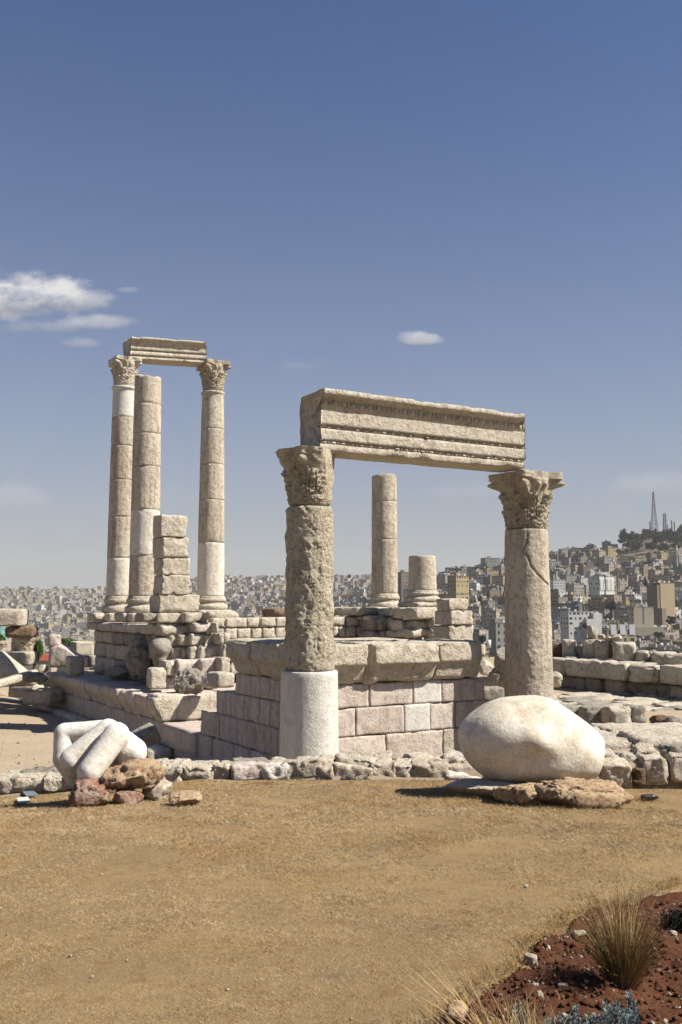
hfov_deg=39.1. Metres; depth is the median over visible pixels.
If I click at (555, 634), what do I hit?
house
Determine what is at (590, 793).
rock
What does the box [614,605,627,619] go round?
house
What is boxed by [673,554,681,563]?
house
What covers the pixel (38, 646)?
green bush
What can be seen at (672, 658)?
stone block
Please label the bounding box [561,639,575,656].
stone block
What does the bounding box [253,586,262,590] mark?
house
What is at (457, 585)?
building
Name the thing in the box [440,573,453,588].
house
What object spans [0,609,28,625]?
stone block
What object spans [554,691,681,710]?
stone paving
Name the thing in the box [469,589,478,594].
house
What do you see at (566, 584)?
house
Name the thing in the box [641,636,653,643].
house
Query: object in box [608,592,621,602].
house
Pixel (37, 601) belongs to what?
house
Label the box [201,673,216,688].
rock
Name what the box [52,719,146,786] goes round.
marble fist
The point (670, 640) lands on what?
house
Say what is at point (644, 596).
house
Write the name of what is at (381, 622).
stone wall
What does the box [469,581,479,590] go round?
house
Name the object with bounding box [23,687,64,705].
base molding
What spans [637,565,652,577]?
house
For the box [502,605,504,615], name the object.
house
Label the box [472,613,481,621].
house
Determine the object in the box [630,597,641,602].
house
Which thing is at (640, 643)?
house
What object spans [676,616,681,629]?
house
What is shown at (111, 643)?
podium
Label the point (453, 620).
stone pier
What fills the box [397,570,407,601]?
building
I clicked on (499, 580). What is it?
house
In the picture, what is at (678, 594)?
house
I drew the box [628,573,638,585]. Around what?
house
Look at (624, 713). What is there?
block wall
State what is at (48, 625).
house
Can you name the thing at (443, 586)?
house
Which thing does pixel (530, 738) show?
marble elbow
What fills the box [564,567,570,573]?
house
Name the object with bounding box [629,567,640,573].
house
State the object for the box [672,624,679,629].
house
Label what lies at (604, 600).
house
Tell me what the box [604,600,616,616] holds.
tree
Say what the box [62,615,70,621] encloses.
house
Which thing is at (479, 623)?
house
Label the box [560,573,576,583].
house
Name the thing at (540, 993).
pebbles
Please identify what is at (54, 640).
rounded stone
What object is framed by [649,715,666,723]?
rock
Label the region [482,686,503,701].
grooved stone
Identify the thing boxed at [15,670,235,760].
platform
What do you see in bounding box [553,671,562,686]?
boulder
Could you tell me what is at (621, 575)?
house
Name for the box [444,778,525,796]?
rock
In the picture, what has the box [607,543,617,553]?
house
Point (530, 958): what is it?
rock
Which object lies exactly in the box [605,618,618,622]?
house
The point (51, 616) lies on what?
house
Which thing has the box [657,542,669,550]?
tree
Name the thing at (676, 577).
house
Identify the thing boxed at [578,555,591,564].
house
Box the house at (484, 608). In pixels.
[481,605,489,614]
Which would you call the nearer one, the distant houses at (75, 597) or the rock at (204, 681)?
the rock at (204, 681)
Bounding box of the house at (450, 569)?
[445,567,455,571]
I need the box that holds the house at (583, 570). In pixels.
[577,565,592,576]
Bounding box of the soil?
[447,892,681,1023]
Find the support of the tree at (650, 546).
on the hills
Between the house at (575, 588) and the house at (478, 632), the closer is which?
the house at (478, 632)
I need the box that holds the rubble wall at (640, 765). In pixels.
[0,742,681,795]
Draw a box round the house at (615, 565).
[613,562,620,568]
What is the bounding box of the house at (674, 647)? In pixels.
[667,645,681,650]
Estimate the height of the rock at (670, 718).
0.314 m
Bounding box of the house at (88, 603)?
[84,601,93,605]
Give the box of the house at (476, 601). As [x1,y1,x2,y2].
[464,598,480,610]
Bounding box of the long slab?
[147,690,214,716]
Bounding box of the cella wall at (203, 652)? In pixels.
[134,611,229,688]
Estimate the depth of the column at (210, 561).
42.84 m
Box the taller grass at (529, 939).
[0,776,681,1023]
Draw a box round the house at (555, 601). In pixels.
[550,595,567,607]
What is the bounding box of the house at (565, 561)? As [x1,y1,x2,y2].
[558,557,570,565]
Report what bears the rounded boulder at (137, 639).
on the podium at (111, 643)
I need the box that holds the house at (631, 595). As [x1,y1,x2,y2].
[625,592,641,599]
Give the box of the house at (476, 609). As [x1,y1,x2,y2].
[468,604,480,613]
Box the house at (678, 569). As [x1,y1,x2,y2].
[672,562,681,575]
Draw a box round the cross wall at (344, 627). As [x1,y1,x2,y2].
[208,616,361,674]
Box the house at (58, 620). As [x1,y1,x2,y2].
[55,617,61,623]
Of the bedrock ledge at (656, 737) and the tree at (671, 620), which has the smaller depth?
the bedrock ledge at (656, 737)
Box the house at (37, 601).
[34,599,40,603]
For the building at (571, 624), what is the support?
on the hills
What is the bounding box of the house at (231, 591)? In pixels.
[228,589,236,593]
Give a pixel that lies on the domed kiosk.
(2, 630)
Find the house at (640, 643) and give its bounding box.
[636,637,650,647]
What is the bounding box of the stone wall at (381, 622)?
[334,607,437,638]
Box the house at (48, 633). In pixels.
[45,630,53,637]
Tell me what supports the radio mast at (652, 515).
on the hills
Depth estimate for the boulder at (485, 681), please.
29.60 m
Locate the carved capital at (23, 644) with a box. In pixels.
[11,637,36,651]
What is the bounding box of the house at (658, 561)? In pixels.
[650,559,662,563]
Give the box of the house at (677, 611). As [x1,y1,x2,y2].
[675,607,681,618]
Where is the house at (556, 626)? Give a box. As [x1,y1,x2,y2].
[552,622,559,629]
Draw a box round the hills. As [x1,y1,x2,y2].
[47,541,681,680]
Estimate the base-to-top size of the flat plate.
0.108 m
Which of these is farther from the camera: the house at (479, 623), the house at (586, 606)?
the house at (586, 606)
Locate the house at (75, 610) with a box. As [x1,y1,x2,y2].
[72,607,78,613]
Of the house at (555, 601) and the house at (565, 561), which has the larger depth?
the house at (565, 561)
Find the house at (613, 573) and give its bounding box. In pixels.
[610,569,616,575]
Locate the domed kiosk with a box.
[0,627,10,650]
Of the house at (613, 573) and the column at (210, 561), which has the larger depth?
the house at (613, 573)
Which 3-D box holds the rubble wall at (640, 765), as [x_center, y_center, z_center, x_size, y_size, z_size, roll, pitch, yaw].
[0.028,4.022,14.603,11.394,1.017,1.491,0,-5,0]
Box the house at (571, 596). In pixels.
[564,592,584,602]
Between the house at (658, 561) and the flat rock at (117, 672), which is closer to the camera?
the flat rock at (117, 672)
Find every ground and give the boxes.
[0,657,681,772]
[0,779,681,1023]
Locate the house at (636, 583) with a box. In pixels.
[631,581,641,587]
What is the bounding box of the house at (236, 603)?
[232,601,238,605]
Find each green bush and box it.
[0,633,5,640]
[33,637,43,668]
[62,638,76,645]
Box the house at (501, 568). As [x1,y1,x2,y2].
[495,564,504,573]
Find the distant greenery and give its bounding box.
[11,541,681,671]
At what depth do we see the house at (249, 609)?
1683.14 m
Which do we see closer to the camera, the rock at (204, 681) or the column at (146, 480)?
the rock at (204, 681)
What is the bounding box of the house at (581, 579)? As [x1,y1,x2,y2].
[578,576,587,584]
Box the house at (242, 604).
[239,602,246,607]
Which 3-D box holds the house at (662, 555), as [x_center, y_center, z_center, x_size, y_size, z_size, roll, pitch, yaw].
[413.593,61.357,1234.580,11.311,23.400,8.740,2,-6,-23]
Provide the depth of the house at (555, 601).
983.08 m
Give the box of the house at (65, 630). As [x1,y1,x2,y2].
[60,627,70,634]
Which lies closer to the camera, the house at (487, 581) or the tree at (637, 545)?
the house at (487, 581)
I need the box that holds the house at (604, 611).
[598,607,613,617]
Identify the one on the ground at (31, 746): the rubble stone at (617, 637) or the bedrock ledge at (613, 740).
the bedrock ledge at (613, 740)
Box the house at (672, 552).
[668,550,675,556]
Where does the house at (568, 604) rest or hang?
on the hills
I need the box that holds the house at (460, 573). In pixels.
[449,571,464,575]
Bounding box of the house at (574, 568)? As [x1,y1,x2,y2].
[570,565,579,571]
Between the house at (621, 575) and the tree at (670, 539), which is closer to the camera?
the house at (621, 575)
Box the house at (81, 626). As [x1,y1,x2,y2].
[75,622,85,629]
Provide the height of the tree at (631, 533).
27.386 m
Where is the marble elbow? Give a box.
[458,695,604,782]
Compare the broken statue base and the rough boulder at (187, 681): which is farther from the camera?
the broken statue base
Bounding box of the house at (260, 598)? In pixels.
[257,595,264,601]
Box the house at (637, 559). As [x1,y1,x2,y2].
[629,556,646,564]
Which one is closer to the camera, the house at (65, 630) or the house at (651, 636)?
the house at (651, 636)
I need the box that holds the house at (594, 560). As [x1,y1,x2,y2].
[589,557,598,566]
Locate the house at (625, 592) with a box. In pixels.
[617,590,630,597]
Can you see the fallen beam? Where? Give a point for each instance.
(14, 679)
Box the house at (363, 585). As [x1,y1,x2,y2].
[359,583,368,587]
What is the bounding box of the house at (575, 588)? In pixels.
[568,582,583,593]
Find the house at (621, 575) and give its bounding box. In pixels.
[616,573,627,585]
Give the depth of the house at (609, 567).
1166.93 m
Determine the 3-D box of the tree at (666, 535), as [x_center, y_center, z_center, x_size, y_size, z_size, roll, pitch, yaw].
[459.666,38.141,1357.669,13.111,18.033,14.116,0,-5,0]
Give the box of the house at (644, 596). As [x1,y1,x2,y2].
[641,593,646,599]
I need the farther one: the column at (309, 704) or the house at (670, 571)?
the house at (670, 571)
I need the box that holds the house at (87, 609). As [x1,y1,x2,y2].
[85,606,93,611]
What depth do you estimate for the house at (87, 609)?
2296.70 m
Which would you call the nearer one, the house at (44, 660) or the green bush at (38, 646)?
the green bush at (38, 646)
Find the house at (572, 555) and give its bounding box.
[568,552,575,560]
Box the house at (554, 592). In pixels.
[550,587,558,596]
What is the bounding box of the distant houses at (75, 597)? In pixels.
[0,544,681,653]
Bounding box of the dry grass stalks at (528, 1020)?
[471,992,577,1023]
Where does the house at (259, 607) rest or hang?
on the hills
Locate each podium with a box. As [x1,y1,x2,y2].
[87,610,257,682]
[162,637,487,760]
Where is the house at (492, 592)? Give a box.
[487,588,499,597]
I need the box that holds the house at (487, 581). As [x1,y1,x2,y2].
[483,575,491,585]
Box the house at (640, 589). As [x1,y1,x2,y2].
[634,585,646,593]
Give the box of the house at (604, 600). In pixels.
[602,597,607,608]
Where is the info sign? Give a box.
[487,640,490,657]
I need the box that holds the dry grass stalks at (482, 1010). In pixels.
[388,936,550,1023]
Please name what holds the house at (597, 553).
on the hills
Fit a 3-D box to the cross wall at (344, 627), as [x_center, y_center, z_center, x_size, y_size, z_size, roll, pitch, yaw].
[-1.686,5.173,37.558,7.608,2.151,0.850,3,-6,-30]
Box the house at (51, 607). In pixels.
[48,604,57,610]
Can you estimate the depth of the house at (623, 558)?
1240.77 m
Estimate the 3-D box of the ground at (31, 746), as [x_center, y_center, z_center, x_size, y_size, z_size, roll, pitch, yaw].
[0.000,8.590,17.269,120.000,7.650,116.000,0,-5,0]
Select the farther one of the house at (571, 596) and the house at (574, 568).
the house at (574, 568)
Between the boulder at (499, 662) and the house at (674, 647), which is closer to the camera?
the boulder at (499, 662)
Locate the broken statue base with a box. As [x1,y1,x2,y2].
[48,643,87,667]
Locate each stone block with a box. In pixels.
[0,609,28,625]
[5,626,37,637]
[70,641,92,654]
[82,654,95,666]
[131,723,160,746]
[552,642,561,656]
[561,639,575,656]
[576,645,582,657]
[582,638,594,657]
[594,639,609,658]
[609,641,613,658]
[612,642,635,660]
[635,650,649,661]
[651,651,675,662]
[663,653,681,664]
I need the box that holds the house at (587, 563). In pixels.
[584,560,593,566]
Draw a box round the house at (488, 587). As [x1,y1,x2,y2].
[485,584,495,590]
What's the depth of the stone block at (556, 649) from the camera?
37.08 m
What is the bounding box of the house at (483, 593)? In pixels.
[477,591,486,597]
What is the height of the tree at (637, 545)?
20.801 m
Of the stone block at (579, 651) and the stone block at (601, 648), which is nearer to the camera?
the stone block at (601, 648)
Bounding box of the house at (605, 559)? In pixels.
[599,555,611,566]
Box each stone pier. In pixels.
[149,514,199,612]
[433,598,473,639]
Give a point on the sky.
(471, 203)
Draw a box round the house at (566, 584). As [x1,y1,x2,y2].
[565,581,569,591]
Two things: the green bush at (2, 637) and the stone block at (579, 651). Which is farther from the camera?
the green bush at (2, 637)
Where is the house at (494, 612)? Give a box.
[485,608,499,618]
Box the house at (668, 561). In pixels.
[663,558,671,564]
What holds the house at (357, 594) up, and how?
on the hills
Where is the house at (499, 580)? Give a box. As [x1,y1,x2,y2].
[492,574,504,586]
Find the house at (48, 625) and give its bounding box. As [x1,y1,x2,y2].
[39,622,53,629]
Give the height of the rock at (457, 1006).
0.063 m
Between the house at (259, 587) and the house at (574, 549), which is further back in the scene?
the house at (259, 587)
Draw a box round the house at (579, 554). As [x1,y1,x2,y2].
[576,552,585,557]
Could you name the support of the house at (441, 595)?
on the hills
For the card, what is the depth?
12.53 m
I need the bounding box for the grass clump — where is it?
[551,855,680,989]
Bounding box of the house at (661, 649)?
[654,646,678,652]
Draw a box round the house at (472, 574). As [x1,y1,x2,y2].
[468,570,480,579]
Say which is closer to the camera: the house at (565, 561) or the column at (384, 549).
the column at (384, 549)
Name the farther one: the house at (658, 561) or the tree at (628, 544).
the tree at (628, 544)
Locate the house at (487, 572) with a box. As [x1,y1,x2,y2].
[483,569,498,576]
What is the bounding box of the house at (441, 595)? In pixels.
[438,592,446,598]
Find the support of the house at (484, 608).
on the hills
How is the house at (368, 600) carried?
on the hills
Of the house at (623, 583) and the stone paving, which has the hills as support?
the house at (623, 583)
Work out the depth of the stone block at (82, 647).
44.83 m
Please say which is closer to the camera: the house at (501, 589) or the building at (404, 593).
the building at (404, 593)
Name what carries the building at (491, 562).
on the hills
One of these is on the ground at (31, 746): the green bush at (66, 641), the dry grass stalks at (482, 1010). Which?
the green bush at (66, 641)
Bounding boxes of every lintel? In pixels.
[123,336,206,366]
[300,388,525,472]
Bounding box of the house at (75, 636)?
[69,633,82,638]
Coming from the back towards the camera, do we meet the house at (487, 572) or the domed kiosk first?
the house at (487, 572)
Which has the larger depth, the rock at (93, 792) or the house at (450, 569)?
the house at (450, 569)
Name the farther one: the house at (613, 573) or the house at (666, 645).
the house at (613, 573)
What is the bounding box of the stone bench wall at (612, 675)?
[552,656,681,698]
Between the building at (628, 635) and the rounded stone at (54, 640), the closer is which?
the rounded stone at (54, 640)
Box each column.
[102,355,141,621]
[124,374,160,621]
[192,358,232,612]
[276,445,338,758]
[368,474,399,616]
[398,555,439,607]
[487,469,564,698]
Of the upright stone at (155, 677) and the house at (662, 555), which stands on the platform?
the upright stone at (155, 677)
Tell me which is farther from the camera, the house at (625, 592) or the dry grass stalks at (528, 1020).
the house at (625, 592)
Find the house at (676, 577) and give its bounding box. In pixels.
[673,574,681,581]
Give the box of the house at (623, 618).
[619,614,627,623]
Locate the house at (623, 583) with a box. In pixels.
[616,578,626,591]
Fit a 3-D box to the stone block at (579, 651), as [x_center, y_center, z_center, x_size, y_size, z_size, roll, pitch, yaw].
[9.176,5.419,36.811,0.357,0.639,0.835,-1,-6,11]
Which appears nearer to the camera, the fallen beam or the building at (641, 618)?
the fallen beam
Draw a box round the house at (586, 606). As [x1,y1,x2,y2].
[577,602,588,610]
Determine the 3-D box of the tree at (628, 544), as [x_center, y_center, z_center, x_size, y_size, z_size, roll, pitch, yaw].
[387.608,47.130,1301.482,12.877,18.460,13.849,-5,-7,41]
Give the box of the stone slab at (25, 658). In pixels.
[6,651,37,665]
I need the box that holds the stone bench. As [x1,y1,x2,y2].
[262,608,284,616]
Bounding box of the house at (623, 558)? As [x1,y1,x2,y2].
[620,555,633,564]
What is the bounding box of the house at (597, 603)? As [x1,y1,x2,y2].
[591,595,601,610]
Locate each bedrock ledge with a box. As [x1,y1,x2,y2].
[590,722,681,731]
[592,726,608,731]
[599,731,633,749]
[618,729,681,747]
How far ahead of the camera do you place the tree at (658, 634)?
633.83 m
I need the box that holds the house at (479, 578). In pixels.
[476,573,485,584]
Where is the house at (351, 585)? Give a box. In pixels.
[348,583,354,588]
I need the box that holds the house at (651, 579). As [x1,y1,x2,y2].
[647,576,653,582]
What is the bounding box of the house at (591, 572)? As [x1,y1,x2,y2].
[586,570,596,576]
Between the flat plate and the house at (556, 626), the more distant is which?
the house at (556, 626)
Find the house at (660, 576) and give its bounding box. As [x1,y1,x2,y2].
[654,573,665,582]
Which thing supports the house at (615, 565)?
on the hills
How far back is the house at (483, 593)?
1052.39 m
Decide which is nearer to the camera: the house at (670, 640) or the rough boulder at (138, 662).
the rough boulder at (138, 662)
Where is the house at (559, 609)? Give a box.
[553,606,572,613]
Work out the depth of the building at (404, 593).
897.12 m
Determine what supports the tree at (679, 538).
on the hills
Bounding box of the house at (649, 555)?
[645,551,656,559]
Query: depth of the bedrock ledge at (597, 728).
21.37 m
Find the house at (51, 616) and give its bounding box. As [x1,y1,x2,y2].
[46,614,55,618]
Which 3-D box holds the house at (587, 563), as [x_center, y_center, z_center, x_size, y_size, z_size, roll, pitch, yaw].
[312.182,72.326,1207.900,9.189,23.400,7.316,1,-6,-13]
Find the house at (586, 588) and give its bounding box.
[581,583,588,596]
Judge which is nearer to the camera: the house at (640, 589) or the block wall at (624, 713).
the block wall at (624, 713)
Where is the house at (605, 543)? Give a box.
[602,540,610,546]
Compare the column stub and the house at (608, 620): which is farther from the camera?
the house at (608, 620)
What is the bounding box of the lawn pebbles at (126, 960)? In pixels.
[0,793,677,1019]
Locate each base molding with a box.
[8,681,49,697]
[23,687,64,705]
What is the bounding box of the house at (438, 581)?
[436,575,439,588]
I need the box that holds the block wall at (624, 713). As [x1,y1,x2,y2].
[561,704,645,723]
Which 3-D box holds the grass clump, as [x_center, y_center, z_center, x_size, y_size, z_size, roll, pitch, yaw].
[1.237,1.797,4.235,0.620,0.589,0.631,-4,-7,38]
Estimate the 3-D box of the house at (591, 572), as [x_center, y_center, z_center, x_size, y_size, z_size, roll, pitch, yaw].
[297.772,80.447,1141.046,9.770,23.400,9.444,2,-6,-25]
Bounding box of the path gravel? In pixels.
[0,709,173,770]
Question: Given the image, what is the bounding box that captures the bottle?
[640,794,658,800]
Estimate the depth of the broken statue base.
43.15 m
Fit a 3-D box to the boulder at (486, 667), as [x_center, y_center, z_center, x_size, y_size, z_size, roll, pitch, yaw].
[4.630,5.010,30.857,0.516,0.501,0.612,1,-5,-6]
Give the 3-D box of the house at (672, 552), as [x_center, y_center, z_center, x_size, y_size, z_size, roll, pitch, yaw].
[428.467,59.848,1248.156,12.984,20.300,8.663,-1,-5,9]
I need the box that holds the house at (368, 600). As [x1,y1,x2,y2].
[362,598,370,603]
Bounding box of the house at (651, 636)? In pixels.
[636,635,653,638]
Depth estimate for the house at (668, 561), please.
1184.84 m
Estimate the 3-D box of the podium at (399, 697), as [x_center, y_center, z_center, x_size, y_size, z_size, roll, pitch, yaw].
[-1.004,5.481,27.176,5.413,3.989,10.863,3,-6,-31]
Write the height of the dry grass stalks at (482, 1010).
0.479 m
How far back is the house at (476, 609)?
925.88 m
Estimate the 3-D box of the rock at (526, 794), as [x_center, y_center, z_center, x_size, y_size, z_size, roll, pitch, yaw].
[2.140,3.286,11.213,0.717,0.211,0.554,-1,-5,6]
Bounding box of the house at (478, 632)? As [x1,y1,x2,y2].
[472,629,485,640]
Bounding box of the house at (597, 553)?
[592,549,605,557]
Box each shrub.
[512,998,631,1023]
[601,991,640,1023]
[659,909,681,931]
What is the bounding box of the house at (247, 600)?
[242,598,250,602]
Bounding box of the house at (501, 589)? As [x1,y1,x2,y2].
[496,586,503,596]
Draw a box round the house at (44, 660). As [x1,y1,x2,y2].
[23,654,56,674]
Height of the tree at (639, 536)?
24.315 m
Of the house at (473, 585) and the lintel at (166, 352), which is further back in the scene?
the house at (473, 585)
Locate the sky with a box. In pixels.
[0,0,681,589]
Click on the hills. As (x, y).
(639, 553)
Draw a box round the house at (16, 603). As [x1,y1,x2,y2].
[11,601,19,605]
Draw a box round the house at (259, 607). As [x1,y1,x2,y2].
[256,605,264,612]
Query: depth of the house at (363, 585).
1942.29 m
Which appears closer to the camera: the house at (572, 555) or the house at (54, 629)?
the house at (572, 555)
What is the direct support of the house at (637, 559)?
on the hills
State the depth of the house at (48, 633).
1597.20 m
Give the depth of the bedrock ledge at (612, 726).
21.54 m
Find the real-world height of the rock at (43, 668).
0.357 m
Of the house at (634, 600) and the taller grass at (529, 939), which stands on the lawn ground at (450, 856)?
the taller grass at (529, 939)
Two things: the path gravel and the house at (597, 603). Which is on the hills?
the house at (597, 603)
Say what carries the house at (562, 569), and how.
on the hills
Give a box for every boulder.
[0,650,36,686]
[125,646,152,679]
[129,634,146,648]
[149,637,172,666]
[174,668,202,694]
[479,660,492,675]
[480,676,487,685]
[486,667,500,686]
[494,647,504,687]
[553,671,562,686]
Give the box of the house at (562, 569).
[555,568,566,573]
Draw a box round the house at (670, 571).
[664,569,674,575]
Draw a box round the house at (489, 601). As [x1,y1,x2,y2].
[483,598,494,606]
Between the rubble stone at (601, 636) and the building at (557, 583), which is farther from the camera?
the building at (557, 583)
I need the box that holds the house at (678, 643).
[673,638,681,647]
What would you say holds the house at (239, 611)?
on the hills
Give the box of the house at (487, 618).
[482,613,493,629]
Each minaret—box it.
[578,596,582,610]
[616,560,618,591]
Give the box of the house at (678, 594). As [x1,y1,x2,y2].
[675,589,681,597]
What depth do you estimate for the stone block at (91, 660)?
44.30 m
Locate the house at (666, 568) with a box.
[663,567,675,573]
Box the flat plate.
[22,791,38,796]
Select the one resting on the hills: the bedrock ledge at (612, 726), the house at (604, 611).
the house at (604, 611)
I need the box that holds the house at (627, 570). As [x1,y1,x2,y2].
[625,566,633,574]
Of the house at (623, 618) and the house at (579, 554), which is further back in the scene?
the house at (579, 554)
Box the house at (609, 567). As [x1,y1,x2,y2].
[603,563,613,571]
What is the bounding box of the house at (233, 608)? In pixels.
[231,606,241,610]
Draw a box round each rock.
[26,672,48,682]
[38,665,48,672]
[68,778,108,807]
[95,662,104,670]
[102,758,165,790]
[104,665,129,678]
[112,789,143,803]
[142,779,171,800]
[146,748,153,758]
[169,790,201,805]
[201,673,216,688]
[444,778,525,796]
[444,1000,466,1022]
[493,782,545,805]
[523,952,536,964]
[534,777,633,808]
[557,983,567,987]
[572,930,585,935]
[587,970,593,975]
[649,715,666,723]
[665,715,681,723]
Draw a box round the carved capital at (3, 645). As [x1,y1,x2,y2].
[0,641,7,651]
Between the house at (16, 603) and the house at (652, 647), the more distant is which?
the house at (16, 603)
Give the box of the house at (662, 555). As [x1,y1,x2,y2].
[657,551,667,560]
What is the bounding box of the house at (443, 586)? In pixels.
[441,583,446,590]
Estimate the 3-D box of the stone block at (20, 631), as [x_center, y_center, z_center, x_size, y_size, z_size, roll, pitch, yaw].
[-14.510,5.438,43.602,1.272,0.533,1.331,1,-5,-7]
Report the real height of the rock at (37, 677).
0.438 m
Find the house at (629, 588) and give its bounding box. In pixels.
[625,587,634,591]
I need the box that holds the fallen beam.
[0,669,37,687]
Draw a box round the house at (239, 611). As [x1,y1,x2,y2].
[234,609,242,614]
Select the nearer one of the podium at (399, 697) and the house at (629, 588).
the podium at (399, 697)
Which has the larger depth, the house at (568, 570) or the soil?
the house at (568, 570)
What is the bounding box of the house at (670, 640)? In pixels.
[659,636,681,644]
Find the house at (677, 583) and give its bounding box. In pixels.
[672,580,681,587]
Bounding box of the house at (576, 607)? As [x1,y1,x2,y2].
[574,604,584,610]
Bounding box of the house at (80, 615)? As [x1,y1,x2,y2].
[76,612,85,618]
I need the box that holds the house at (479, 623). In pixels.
[475,619,482,626]
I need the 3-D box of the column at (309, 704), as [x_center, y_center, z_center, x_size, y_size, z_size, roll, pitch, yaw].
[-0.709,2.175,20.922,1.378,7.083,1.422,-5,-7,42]
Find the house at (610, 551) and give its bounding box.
[600,546,615,557]
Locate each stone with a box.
[47,634,61,647]
[65,655,83,674]
[146,667,165,688]
[207,671,233,687]
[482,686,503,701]
[587,625,597,638]
[597,634,605,639]
[611,634,621,641]
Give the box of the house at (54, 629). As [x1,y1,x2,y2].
[52,627,62,631]
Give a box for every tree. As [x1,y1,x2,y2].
[478,635,485,643]
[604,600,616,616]
[618,528,626,548]
[622,540,631,553]
[626,531,634,540]
[631,541,642,549]
[632,533,646,540]
[641,529,649,534]
[644,542,657,551]
[652,532,665,545]
[653,632,662,640]
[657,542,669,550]
[660,528,671,535]
[664,533,670,543]
[666,616,676,629]
[667,536,674,542]
[670,531,678,540]
[671,540,681,547]
[674,534,681,542]
[676,524,681,534]
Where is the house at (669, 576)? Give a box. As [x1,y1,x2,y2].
[664,572,672,582]
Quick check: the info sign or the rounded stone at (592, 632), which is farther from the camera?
the info sign
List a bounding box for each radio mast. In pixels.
[651,492,658,531]
[663,513,666,529]
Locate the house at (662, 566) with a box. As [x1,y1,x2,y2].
[655,564,668,574]
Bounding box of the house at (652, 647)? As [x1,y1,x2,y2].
[643,644,665,651]
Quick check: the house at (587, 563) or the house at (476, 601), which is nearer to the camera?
the house at (476, 601)
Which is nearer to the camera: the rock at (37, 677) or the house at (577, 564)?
the rock at (37, 677)
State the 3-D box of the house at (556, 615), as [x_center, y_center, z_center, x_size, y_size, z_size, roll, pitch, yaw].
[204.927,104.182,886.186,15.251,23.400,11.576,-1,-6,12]
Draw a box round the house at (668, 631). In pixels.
[654,627,678,640]
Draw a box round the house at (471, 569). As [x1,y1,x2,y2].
[467,565,476,575]
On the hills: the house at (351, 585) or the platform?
the house at (351, 585)
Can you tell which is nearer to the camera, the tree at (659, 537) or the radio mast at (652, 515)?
the tree at (659, 537)
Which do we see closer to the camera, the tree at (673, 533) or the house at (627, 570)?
the house at (627, 570)
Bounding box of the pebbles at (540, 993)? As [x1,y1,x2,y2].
[472,903,681,1023]
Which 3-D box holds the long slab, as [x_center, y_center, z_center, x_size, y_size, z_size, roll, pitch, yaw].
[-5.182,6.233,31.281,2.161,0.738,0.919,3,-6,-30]
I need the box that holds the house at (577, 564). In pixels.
[570,563,582,566]
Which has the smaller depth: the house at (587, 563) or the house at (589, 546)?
the house at (587, 563)
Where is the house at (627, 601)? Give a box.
[623,597,632,605]
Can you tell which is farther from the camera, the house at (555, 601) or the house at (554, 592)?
the house at (554, 592)
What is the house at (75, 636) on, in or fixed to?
on the hills
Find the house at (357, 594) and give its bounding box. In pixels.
[352,591,366,598]
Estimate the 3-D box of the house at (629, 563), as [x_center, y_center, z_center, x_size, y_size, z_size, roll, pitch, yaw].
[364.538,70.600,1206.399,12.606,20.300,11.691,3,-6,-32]
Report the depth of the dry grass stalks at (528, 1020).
3.40 m
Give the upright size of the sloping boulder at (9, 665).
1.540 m
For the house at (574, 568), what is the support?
on the hills
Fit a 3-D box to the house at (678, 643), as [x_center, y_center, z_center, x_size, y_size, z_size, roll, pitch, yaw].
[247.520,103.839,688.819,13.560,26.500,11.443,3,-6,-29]
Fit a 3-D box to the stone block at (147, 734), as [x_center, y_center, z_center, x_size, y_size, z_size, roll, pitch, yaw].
[-5.016,5.719,24.456,0.676,0.423,0.536,-24,21,-34]
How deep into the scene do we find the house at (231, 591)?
2359.32 m
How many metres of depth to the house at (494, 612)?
895.91 m
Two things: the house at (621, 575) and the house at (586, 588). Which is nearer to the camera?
the house at (586, 588)
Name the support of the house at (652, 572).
on the hills
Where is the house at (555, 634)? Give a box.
[552,630,560,639]
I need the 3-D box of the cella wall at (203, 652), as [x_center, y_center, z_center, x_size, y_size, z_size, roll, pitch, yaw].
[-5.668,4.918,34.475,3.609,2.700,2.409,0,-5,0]
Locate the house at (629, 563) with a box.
[624,560,637,566]
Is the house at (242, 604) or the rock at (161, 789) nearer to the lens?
the rock at (161, 789)
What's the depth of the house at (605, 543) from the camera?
1373.66 m
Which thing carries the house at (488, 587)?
on the hills
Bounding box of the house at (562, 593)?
[559,590,567,596]
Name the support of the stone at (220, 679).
on the podium at (399, 697)
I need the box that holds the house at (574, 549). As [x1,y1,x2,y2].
[570,546,580,552]
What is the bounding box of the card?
[16,797,30,802]
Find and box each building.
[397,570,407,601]
[403,586,407,601]
[447,573,468,605]
[481,556,499,569]
[489,618,504,656]
[550,577,565,591]
[558,548,568,556]
[560,609,601,641]
[588,572,614,594]
[602,624,635,644]
[628,603,664,634]
[631,538,652,550]
[647,580,675,624]
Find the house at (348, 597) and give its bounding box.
[345,595,351,600]
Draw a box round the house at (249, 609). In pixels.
[244,607,255,613]
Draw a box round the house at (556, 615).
[554,614,559,623]
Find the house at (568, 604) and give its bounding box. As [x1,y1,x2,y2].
[558,601,576,608]
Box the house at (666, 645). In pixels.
[657,643,670,648]
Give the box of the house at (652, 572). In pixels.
[648,568,660,577]
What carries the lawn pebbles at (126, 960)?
on the lawn ground at (450, 856)
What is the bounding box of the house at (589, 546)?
[586,543,594,552]
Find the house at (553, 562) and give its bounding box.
[549,559,560,568]

